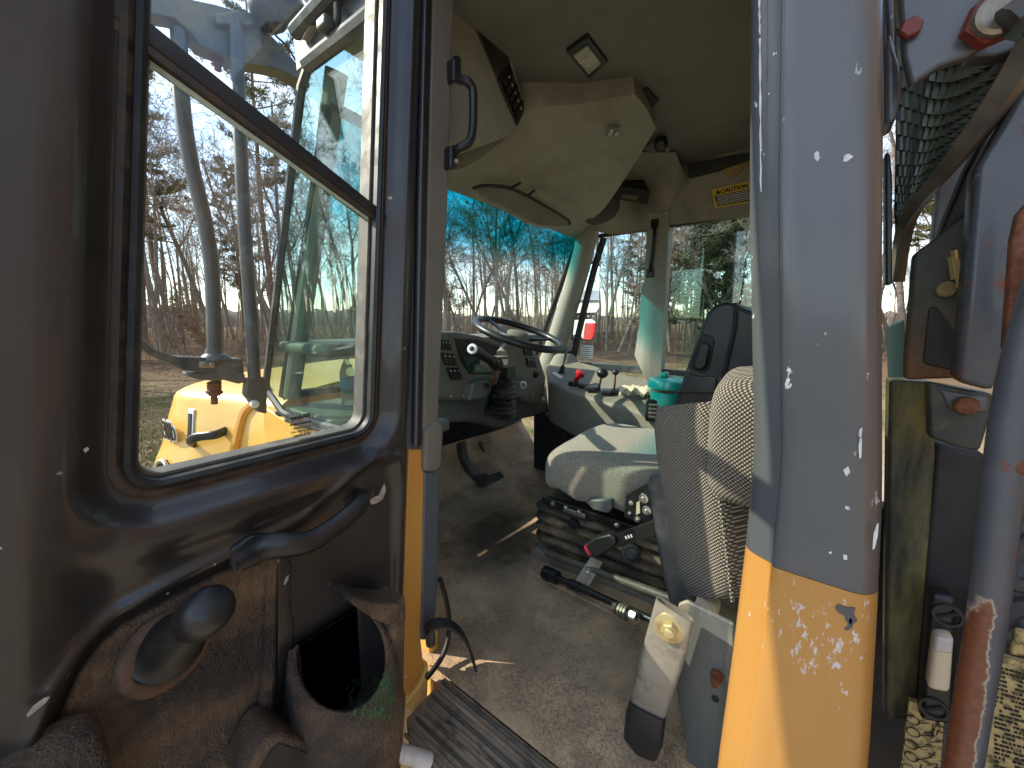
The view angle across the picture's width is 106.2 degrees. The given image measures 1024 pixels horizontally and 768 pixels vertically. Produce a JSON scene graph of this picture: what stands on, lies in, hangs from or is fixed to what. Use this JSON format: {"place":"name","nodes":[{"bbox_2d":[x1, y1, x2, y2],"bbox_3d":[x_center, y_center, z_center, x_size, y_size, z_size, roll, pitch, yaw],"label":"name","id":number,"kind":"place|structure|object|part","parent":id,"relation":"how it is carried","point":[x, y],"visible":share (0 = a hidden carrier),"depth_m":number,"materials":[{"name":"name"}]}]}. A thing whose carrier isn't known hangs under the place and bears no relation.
{"place":"outdoors","nodes":[
{"label":"outdoors","id":0,"kind":"place"},
{"bbox_2d":[139,367,678,466],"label":"grass","id":1,"kind":"structure","parent":0,"point":[164,414],"depth_m":10.80,"materials":[{"name":"plant"}]},
{"bbox_2d":[147,304,897,326],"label":"hill","id":2,"kind":"structure","parent":0,"point":[233,313],"depth_m":94.36,"materials":[{"name":"plant"}]},
{"bbox_2d":[145,0,930,317],"label":"sky","id":3,"kind":"structure","parent":0,"point":[339,62],"materials":[{"name":"white"}]},
{"bbox_2d":[139,316,992,500],"bbox_3d":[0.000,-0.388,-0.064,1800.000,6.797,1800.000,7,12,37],"label":"ground","id":4,"kind":"structure","parent":0,"point":[167,385],"depth_m":25.33,"materials":[{"name":"brown soil"}]},
{"bbox_2d":[144,110,168,352],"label":"bare tree","id":5,"kind":"object","parent":4,"relation":"on","point":[149,284],"visible":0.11,"depth_m":26.95,"materials":[{"name":"brown plant"}]},
{"bbox_2d":[145,211,176,311],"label":"bare tree","id":6,"kind":"object","parent":4,"relation":"on","point":[158,259],"visible":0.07,"depth_m":39.97,"materials":[{"name":"brown plant"}]},
{"bbox_2d":[142,68,194,343],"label":"pine tree","id":7,"kind":"object","parent":4,"relation":"on","point":[173,186],"visible":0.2,"depth_m":31.61,"materials":[{"name":"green plant"}]},
{"bbox_2d":[142,276,199,361],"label":"beech sapling","id":8,"kind":"object","parent":4,"relation":"on","point":[176,305],"visible":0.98,"depth_m":25.84,"materials":[{"name":"brown plant"}]},
{"bbox_2d":[145,160,198,337],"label":"bare tree","id":9,"kind":"object","parent":4,"relation":"on","point":[162,278],"visible":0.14,"depth_m":40.71,"materials":[{"name":"brown plant"}]},
{"bbox_2d":[145,82,210,348],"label":"bare tree","id":10,"kind":"object","parent":4,"relation":"on","point":[161,292],"visible":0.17,"depth_m":32.64,"materials":[{"name":"brown plant"}]},
{"bbox_2d":[145,83,226,319],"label":"bare tree","id":11,"kind":"object","parent":4,"relation":"on","point":[161,212],"visible":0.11,"depth_m":34.87,"materials":[{"name":"brown plant"}]},
{"bbox_2d":[145,103,230,350],"bbox_3d":[-26.919,-12.208,30.337,5.940,19.997,9.948,1,9,8],"label":"bare tree","id":12,"kind":"object","parent":4,"relation":"on","point":[156,284],"visible":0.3,"depth_m":30.21,"materials":[{"name":"brown plant"}]},
{"bbox_2d":[145,71,231,230],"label":"bare tree","id":13,"kind":"object","parent":4,"relation":"on","point":[165,153],"visible":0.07,"depth_m":30.09,"materials":[{"name":"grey plant"}]},
{"bbox_2d":[176,301,223,351],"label":"beech sapling","id":14,"kind":"object","parent":4,"relation":"on","point":[197,329],"visible":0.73,"depth_m":28.02,"materials":[{"name":"brown plant"}]},
{"bbox_2d":[147,113,257,352],"bbox_3d":[-25.164,-11.473,31.041,9.057,18.459,5.551,-6,11,-32],"label":"bare tree","id":15,"kind":"object","parent":4,"relation":"on","point":[164,155],"visible":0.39,"depth_m":29.54,"materials":[{"name":"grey plant"}]},
{"bbox_2d":[173,221,237,293],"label":"bare tree","id":16,"kind":"object","parent":4,"relation":"on","point":[221,274],"visible":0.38,"depth_m":44.53,"materials":[{"name":"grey plant"}]},
{"bbox_2d":[145,73,291,353],"bbox_3d":[-18.550,-9.611,23.795,9.586,17.378,10.144,-4,10,-25],"label":"bare tree","id":17,"kind":"object","parent":4,"relation":"on","point":[211,171],"visible":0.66,"depth_m":24.18,"materials":[{"name":"brown plant"}]},
{"bbox_2d":[170,140,291,329],"bbox_3d":[-24.399,-12.012,34.724,9.495,18.406,5.880,2,9,11],"label":"bare tree","id":18,"kind":"object","parent":4,"relation":"on","point":[264,310],"visible":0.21,"depth_m":34.13,"materials":[{"name":"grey plant"}]},
{"bbox_2d":[208,155,263,331],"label":"pine tree","id":19,"kind":"object","parent":4,"relation":"on","point":[236,279],"visible":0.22,"depth_m":44.46,"materials":[{"name":"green plant"}]},
{"bbox_2d":[150,61,332,293],"bbox_3d":[-17.068,-11.725,28.408,10.295,19.837,8.768,-1,10,0],"label":"bare tree","id":20,"kind":"object","parent":4,"relation":"on","point":[268,200],"visible":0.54,"depth_m":27.61,"materials":[{"name":"brown plant"}]},
{"bbox_2d":[172,70,318,313],"bbox_3d":[-20.557,-14.325,32.832,11.602,23.714,7.086,-2,9,-12],"label":"bare tree","id":21,"kind":"object","parent":4,"relation":"on","point":[285,281],"visible":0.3,"depth_m":31.77,"materials":[{"name":"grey plant"}]},
{"bbox_2d":[223,172,269,307],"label":"bare tree","id":22,"kind":"object","parent":4,"relation":"on","point":[256,246],"visible":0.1,"depth_m":50.68,"materials":[{"name":"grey plant"}]},
{"bbox_2d":[188,0,308,351],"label":"pine tree","id":23,"kind":"object","parent":4,"relation":"on","point":[235,7],"visible":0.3,"depth_m":31.38,"materials":[{"name":"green plant"}]},
{"bbox_2d":[226,204,301,347],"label":"bare tree","id":24,"kind":"object","parent":4,"relation":"on","point":[273,269],"visible":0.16,"depth_m":36.74,"materials":[{"name":"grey plant"}]},
{"bbox_2d":[250,167,303,278],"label":"bare tree","id":25,"kind":"object","parent":4,"relation":"on","point":[280,213],"visible":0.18,"depth_m":46.35,"materials":[{"name":"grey plant"}]},
{"bbox_2d":[219,130,345,338],"bbox_3d":[-20.919,-13.359,36.915,8.476,20.376,10.341,3,10,17],"label":"bare tree","id":26,"kind":"object","parent":4,"relation":"on","point":[323,303],"visible":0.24,"depth_m":38.57,"materials":[{"name":"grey plant"}]},
{"bbox_2d":[237,157,356,352],"bbox_3d":[-19.090,-10.475,34.377,8.923,15.538,9.020,5,11,28],"label":"bare tree","id":27,"kind":"object","parent":4,"relation":"on","point":[266,279],"visible":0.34,"depth_m":33.07,"materials":[{"name":"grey plant"}]},
{"bbox_2d":[279,108,358,338],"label":"bare tree","id":28,"kind":"object","parent":4,"relation":"on","point":[329,241],"visible":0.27,"depth_m":35.75,"materials":[{"name":"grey plant"}]},
{"bbox_2d":[291,87,361,325],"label":"bare tree","id":29,"kind":"object","parent":4,"relation":"on","point":[349,225],"visible":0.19,"depth_m":37.61,"materials":[{"name":"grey plant"}]},
{"bbox_2d":[309,53,362,135],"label":"bare tree","id":30,"kind":"object","parent":4,"relation":"on","point":[354,79],"visible":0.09,"depth_m":28.00,"materials":[{"name":"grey plant"}]},
{"bbox_2d":[334,212,358,259],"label":"bare tree","id":31,"kind":"object","parent":4,"relation":"on","point":[344,239],"visible":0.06,"depth_m":49.20,"materials":[{"name":"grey plant"}]},
{"bbox_2d":[339,210,357,283],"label":"bare tree","id":32,"kind":"object","parent":4,"relation":"on","point":[354,239],"visible":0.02,"depth_m":35.34,"materials":[{"name":"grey plant"}]},
{"bbox_2d":[334,213,463,338],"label":"bare tree","id":33,"kind":"object","parent":4,"relation":"on","point":[346,323],"visible":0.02,"depth_m":47.03,"materials":[{"name":"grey plant"}]},
{"bbox_2d":[444,273,450,330],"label":"bare tree","id":34,"kind":"object","parent":4,"relation":"on","point":[449,313],"depth_m":40.85,"materials":[{"name":"grey plant"}]},
{"bbox_2d":[445,231,465,331],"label":"bare tree","id":35,"kind":"object","parent":4,"relation":"on","point":[452,313],"visible":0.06,"depth_m":44.80,"materials":[{"name":"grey plant"}]},
{"bbox_2d":[444,235,469,271],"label":"bare tree","id":36,"kind":"object","parent":4,"relation":"on","point":[453,253],"visible":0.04,"depth_m":36.94,"materials":[{"name":"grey plant"}]},
{"bbox_2d":[443,274,472,331],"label":"beech sapling","id":37,"kind":"object","parent":4,"relation":"on","point":[456,323],"visible":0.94,"depth_m":34.81,"materials":[{"name":"grey plant"}]},
{"bbox_2d":[443,229,475,330],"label":"bare tree","id":38,"kind":"object","parent":4,"relation":"on","point":[446,316],"visible":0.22,"depth_m":39.03,"materials":[{"name":"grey plant"}]},
{"bbox_2d":[444,230,481,333],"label":"bare tree","id":39,"kind":"object","parent":4,"relation":"on","point":[461,284],"visible":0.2,"depth_m":40.24,"materials":[{"name":"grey plant"}]},
{"bbox_2d":[459,233,481,333],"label":"bare tree","id":40,"kind":"object","parent":4,"relation":"on","point":[473,293],"visible":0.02,"depth_m":57.39,"materials":[{"name":"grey plant"}]},
{"bbox_2d":[445,231,519,329],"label":"bare tree","id":41,"kind":"object","parent":4,"relation":"on","point":[480,251],"visible":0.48,"depth_m":36.56,"materials":[{"name":"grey plant"}]},
{"bbox_2d":[452,230,513,328],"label":"bare tree","id":42,"kind":"object","parent":4,"relation":"on","point":[502,307],"visible":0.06,"depth_m":49.72,"materials":[{"name":"brown plant"}]},
{"bbox_2d":[458,235,531,333],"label":"bare tree","id":43,"kind":"object","parent":4,"relation":"on","point":[480,299],"visible":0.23,"depth_m":40.63,"materials":[{"name":"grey plant"}]},
{"bbox_2d":[446,230,547,329],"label":"bare tree","id":44,"kind":"object","parent":4,"relation":"on","point":[517,297],"visible":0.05,"depth_m":43.56,"materials":[{"name":"brown plant"}]},
{"bbox_2d":[483,244,510,319],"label":"bare tree","id":45,"kind":"object","parent":4,"relation":"on","point":[500,282],"visible":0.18,"depth_m":64.79,"materials":[{"name":"grey plant"}]},
{"bbox_2d":[471,241,543,328],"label":"bare tree","id":46,"kind":"object","parent":4,"relation":"on","point":[518,278],"visible":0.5,"depth_m":40.64,"materials":[{"name":"brown plant"}]},
{"bbox_2d":[452,231,563,332],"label":"budding maple","id":47,"kind":"object","parent":4,"relation":"on","point":[494,243],"visible":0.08,"depth_m":28.96,"materials":[{"name":"brown plant"}]},
{"bbox_2d":[492,243,525,329],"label":"bare tree","id":48,"kind":"object","parent":4,"relation":"on","point":[508,292],"visible":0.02,"depth_m":37.03,"materials":[{"name":"brown plant"}]},
{"bbox_2d":[0,0,1023,767],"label":"dump truck","id":49,"kind":"object","parent":4,"relation":"on","point":[292,562],"visible":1,"depth_m":0.75,"materials":[{"name":"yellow metal"}]},
{"bbox_3d":[-0.478,-0.025,0.585,0.269,2.340,1.096,7,12,37],"label":"cab door","id":50,"kind":"part","parent":49,"relation":"part of","materials":[{"name":"grey paint"}]},
{"bbox_2d":[339,356,353,405],"bbox_3d":[-0.734,-0.017,1.718,0.065,0.222,0.065,7,12,37],"label":"water bottle","id":51,"kind":"object","parent":49,"relation":"on","point":[346,375],"visible":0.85,"depth_m":1.70,"materials":[{"name":"teal"}]},
{"bbox_2d":[544,549,668,600],"bbox_3d":[0.334,0.696,1.413,0.522,0.085,0.031,8,12,41],"label":"tool bar","id":52,"kind":"object","parent":49,"relation":"on","point":[651,591],"visible":0.83,"depth_m":1.38,"materials":[{"name":"metal"}]},
{"bbox_2d":[576,557,602,585],"bbox_3d":[0.288,0.699,1.436,0.083,0.087,0.050,7,12,37],"label":"tool clip","id":53,"kind":"object","parent":52,"relation":"attached to","point":[586,576],"visible":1,"depth_m":1.43,"materials":[{"name":"metal"}]},
{"bbox_2d":[540,566,650,622],"bbox_3d":[0.304,0.764,1.377,0.055,0.108,0.499,-9,13,-44],"label":"socket wrench","id":54,"kind":"object","parent":52,"relation":"attached to","point":[548,574],"visible":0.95,"depth_m":1.43,"materials":[{"name":"black metal"}]},
{"bbox_2d":[610,601,639,624],"bbox_3d":[0.371,0.751,1.265,0.048,0.054,0.095,-8,12,-39],"label":"hose fitting","id":55,"kind":"object","parent":49,"relation":"on","point":[623,611],"visible":1,"depth_m":1.25,"materials":[{"name":"metal"}]},
{"bbox_2d":[619,385,650,396],"bbox_3d":[0.700,0.041,2.114,0.222,0.062,0.086,2,9,11],"label":"cleaning rag","id":56,"kind":"object","parent":49,"relation":"on","point":[641,391],"visible":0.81,"depth_m":2.09,"materials":[{"name":"beige fabric"}]},
{"bbox_2d":[645,399,658,421],"bbox_3d":[0.698,0.130,1.895,0.075,0.110,0.041,2,10,12],"label":"handset","id":57,"kind":"object","parent":49,"relation":"on","point":[651,406],"visible":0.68,"depth_m":1.88,"materials":[{"name":"black plastic"}]},
{"bbox_2d":[647,371,683,406],"bbox_3d":[0.787,0.037,1.919,0.216,0.191,0.240,7,12,37],"label":"drinks cooler","id":58,"kind":"object","parent":49,"relation":"on","point":[664,386],"visible":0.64,"depth_m":1.84,"materials":[{"name":"teal plastic"}]},
{"bbox_2d":[139,345,887,466],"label":"fallen leaves","id":59,"kind":"object","parent":4,"relation":"on","point":[275,366],"visible":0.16,"depth_m":20.87,"materials":[{"name":"brown plant"}]},
{"bbox_2d":[501,308,528,331],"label":"beech sapling","id":60,"kind":"object","parent":4,"relation":"on","point":[514,316],"visible":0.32,"depth_m":32.75,"materials":[{"name":"grey plant"}]},
{"bbox_2d":[141,307,906,365],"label":"undergrowth","id":61,"kind":"object","parent":4,"relation":"on","point":[468,329],"visible":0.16,"depth_m":39.64,"materials":[{"name":"brown plant"}]},
{"bbox_2d":[512,248,549,329],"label":"bare tree","id":62,"kind":"object","parent":4,"relation":"on","point":[540,293],"visible":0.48,"depth_m":51.28,"materials":[{"name":"brown plant"}]},
{"bbox_2d":[533,253,538,327],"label":"bare tree","id":63,"kind":"object","parent":4,"relation":"on","point":[535,292],"depth_m":54.86,"materials":[{"name":"brown plant"}]},
{"bbox_2d":[145,159,930,343],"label":"wood","id":64,"kind":"object","parent":4,"relation":"on","point":[334,298],"visible":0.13,"depth_m":52.99,"materials":[{"name":"brown plant"}]},
{"bbox_2d":[518,253,562,305],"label":"bare tree","id":65,"kind":"object","parent":4,"relation":"on","point":[549,279],"visible":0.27,"depth_m":54.60,"materials":[{"name":"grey plant"}]},
{"bbox_2d":[525,249,566,329],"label":"bare tree","id":66,"kind":"object","parent":4,"relation":"on","point":[559,272],"visible":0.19,"depth_m":32.16,"materials":[{"name":"brown plant"}]},
{"bbox_2d":[539,255,566,293],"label":"bare tree","id":67,"kind":"object","parent":4,"relation":"on","point":[551,272],"visible":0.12,"depth_m":42.45,"materials":[{"name":"grey plant"}]},
{"bbox_2d":[595,239,601,342],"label":"bare tree","id":68,"kind":"object","parent":4,"relation":"on","point":[599,313],"depth_m":44.10,"materials":[{"name":"brown plant"}]},
{"bbox_2d":[600,232,624,338],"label":"bare tree","id":69,"kind":"object","parent":4,"relation":"on","point":[613,311],"visible":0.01,"depth_m":51.40,"materials":[{"name":"brown plant"}]},
{"bbox_2d":[593,232,645,350],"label":"bare tree","id":70,"kind":"object","parent":4,"relation":"on","point":[611,260],"visible":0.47,"depth_m":36.03,"materials":[{"name":"brown plant"}]},
{"bbox_2d":[618,232,645,328],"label":"pine tree","id":71,"kind":"object","parent":4,"relation":"on","point":[626,270],"visible":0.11,"depth_m":47.88,"materials":[{"name":"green plant"}]},
{"bbox_2d":[601,232,688,342],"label":"bare tree","id":72,"kind":"object","parent":4,"relation":"on","point":[615,292],"visible":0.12,"depth_m":42.16,"materials":[{"name":"brown plant"}]},
{"bbox_2d":[617,243,677,354],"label":"beech sapling","id":73,"kind":"object","parent":4,"relation":"on","point":[638,287],"visible":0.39,"depth_m":29.23,"materials":[{"name":"brown plant"}]},
{"bbox_2d":[603,213,724,310],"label":"bare tree","id":74,"kind":"object","parent":4,"relation":"on","point":[687,244],"visible":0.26,"depth_m":30.04,"materials":[{"name":"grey plant"}]},
{"bbox_2d":[633,225,703,351],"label":"bare tree","id":75,"kind":"object","parent":4,"relation":"on","point":[668,337],"visible":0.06,"depth_m":33.13,"materials":[{"name":"brown plant"}]},
{"bbox_2d":[617,221,750,350],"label":"bare tree","id":76,"kind":"object","parent":4,"relation":"on","point":[622,343],"visible":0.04,"depth_m":33.76,"materials":[{"name":"brown plant"}]},
{"bbox_2d":[668,226,705,301],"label":"bare tree","id":77,"kind":"object","parent":4,"relation":"on","point":[683,254],"visible":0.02,"depth_m":36.84,"materials":[{"name":"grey plant"}]},
{"bbox_2d":[633,212,741,351],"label":"pine tree","id":78,"kind":"object","parent":4,"relation":"on","point":[700,304],"visible":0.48,"depth_m":31.07,"materials":[{"name":"green plant"}]},
{"bbox_2d":[666,222,725,347],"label":"bare tree","id":79,"kind":"object","parent":4,"relation":"on","point":[673,305],"visible":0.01,"depth_m":38.30,"materials":[{"name":"brown plant"}]},
{"bbox_2d":[692,223,725,344],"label":"bare tree","id":80,"kind":"object","parent":4,"relation":"on","point":[695,329],"depth_m":42.84,"materials":[{"name":"brown plant"}]},
{"bbox_2d":[686,226,738,278],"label":"bare tree","id":81,"kind":"object","parent":4,"relation":"on","point":[716,273],"visible":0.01,"depth_m":45.48,"materials":[{"name":"grey plant"}]},
{"bbox_2d":[682,220,750,304],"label":"bare tree","id":82,"kind":"object","parent":4,"relation":"on","point":[736,256],"visible":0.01,"depth_m":41.12,"materials":[{"name":"grey plant"}]},
{"bbox_2d":[682,217,751,331],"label":"pine tree","id":83,"kind":"object","parent":4,"relation":"on","point":[729,268],"visible":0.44,"depth_m":32.36,"materials":[{"name":"green plant"}]},
{"bbox_2d":[694,218,750,263],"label":"bare tree","id":84,"kind":"object","parent":4,"relation":"on","point":[743,225],"visible":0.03,"depth_m":25.87,"materials":[{"name":"grey plant"}]},
{"bbox_2d":[709,217,750,301],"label":"bare tree","id":85,"kind":"object","parent":4,"relation":"on","point":[739,262],"visible":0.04,"depth_m":30.91,"materials":[{"name":"grey plant"}]},
{"bbox_2d":[721,280,751,306],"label":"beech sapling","id":86,"kind":"object","parent":4,"relation":"on","point":[748,299],"visible":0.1,"depth_m":25.95,"materials":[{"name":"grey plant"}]},
{"bbox_2d":[750,167,892,332],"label":"bare tree","id":87,"kind":"object","parent":4,"relation":"on","point":[883,316],"visible":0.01,"depth_m":42.67,"materials":[{"name":"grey plant"}]},
{"bbox_2d":[882,152,893,293],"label":"bare tree","id":88,"kind":"object","parent":4,"relation":"on","point":[883,286],"visible":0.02,"depth_m":30.19,"materials":[{"name":"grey plant"}]},
{"bbox_2d":[882,125,895,228],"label":"bare tree","id":89,"kind":"object","parent":4,"relation":"on","point":[887,150],"visible":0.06,"depth_m":22.12,"materials":[{"name":"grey plant"}]},
{"bbox_2d":[884,123,905,326],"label":"bare tree","id":90,"kind":"object","parent":4,"relation":"on","point":[901,312],"depth_m":27.91,"materials":[{"name":"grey plant"}]},
{"bbox_2d":[882,227,926,297],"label":"bare tree","id":91,"kind":"object","parent":4,"relation":"on","point":[894,284],"visible":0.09,"depth_m":37.63,"materials":[{"name":"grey plant"}]},
{"bbox_2d":[883,146,931,232],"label":"bare tree","id":92,"kind":"object","parent":4,"relation":"on","point":[922,213],"depth_m":31.17,"materials":[{"name":"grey plant"}]},
{"bbox_2d":[882,164,933,276],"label":"bare tree","id":93,"kind":"object","parent":4,"relation":"on","point":[893,221],"visible":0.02,"depth_m":25.51,"materials":[{"name":"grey plant"}]},
{"bbox_2d":[882,194,934,248],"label":"pine tree","id":94,"kind":"object","parent":4,"relation":"on","point":[920,226],"visible":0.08,"depth_m":26.52,"materials":[{"name":"green plant"}]}
]}

